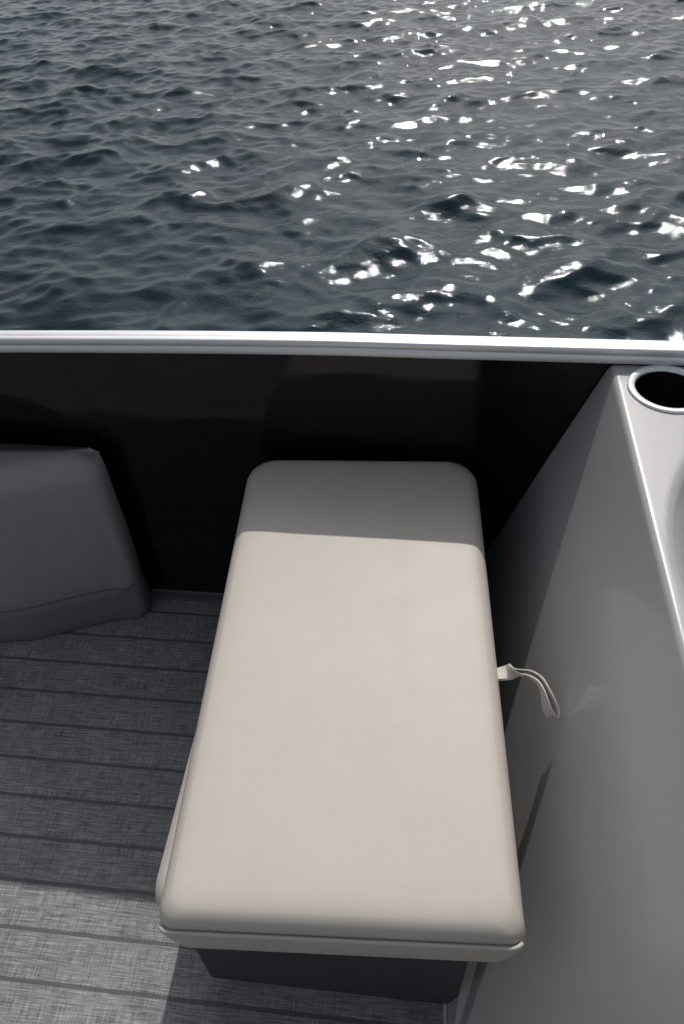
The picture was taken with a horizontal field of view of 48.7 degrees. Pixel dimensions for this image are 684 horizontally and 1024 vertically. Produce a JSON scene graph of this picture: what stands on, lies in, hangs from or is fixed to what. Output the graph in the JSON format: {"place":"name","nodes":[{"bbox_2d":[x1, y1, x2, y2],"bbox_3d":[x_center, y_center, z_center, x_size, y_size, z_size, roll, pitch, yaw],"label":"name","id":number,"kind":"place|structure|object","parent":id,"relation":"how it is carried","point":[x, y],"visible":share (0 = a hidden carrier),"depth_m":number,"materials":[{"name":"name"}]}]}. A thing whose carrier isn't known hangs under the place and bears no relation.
{"place":"outdoors","nodes":[
{"label":"outdoors","id":0,"kind":"place"},
{"bbox_2d":[0,599,442,1023],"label":"deck","id":1,"kind":"structure","parent":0,"point":[98,724],"depth_m":1.36,"materials":[{"name":"grey carpet"}]},
{"bbox_2d":[0,443,151,640],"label":"bench","id":2,"kind":"object","parent":1,"relation":"on","point":[69,560],"visible":1,"depth_m":1.50,"materials":[{"name":"grey leather"}]},
{"bbox_2d":[0,330,683,602],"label":"boat side wall","id":3,"kind":"structure","parent":1,"relation":"on","point":[185,433],"depth_m":1.32,"materials":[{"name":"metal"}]},
{"bbox_2d":[155,460,559,1003],"bbox_3d":[0.053,0.338,1.245,0.517,0.466,0.806,3,46,6],"label":"ottoman","id":4,"kind":"object","parent":1,"relation":"on","point":[342,821],"visible":1,"depth_m":0.98,"materials":[{"name":"beige leather"}]},
{"bbox_2d":[443,365,683,1023],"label":"console","id":5,"kind":"object","parent":1,"relation":"on","point":[584,557],"visible":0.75,"depth_m":0.96,"materials":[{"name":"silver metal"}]},
{"bbox_2d":[0,0,683,340],"bbox_3d":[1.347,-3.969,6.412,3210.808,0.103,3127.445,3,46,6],"label":"water","id":6,"kind":"structure","parent":0,"point":[505,168],"depth_m":4.66,"materials":[{"name":"blue liquid"}]}
]}

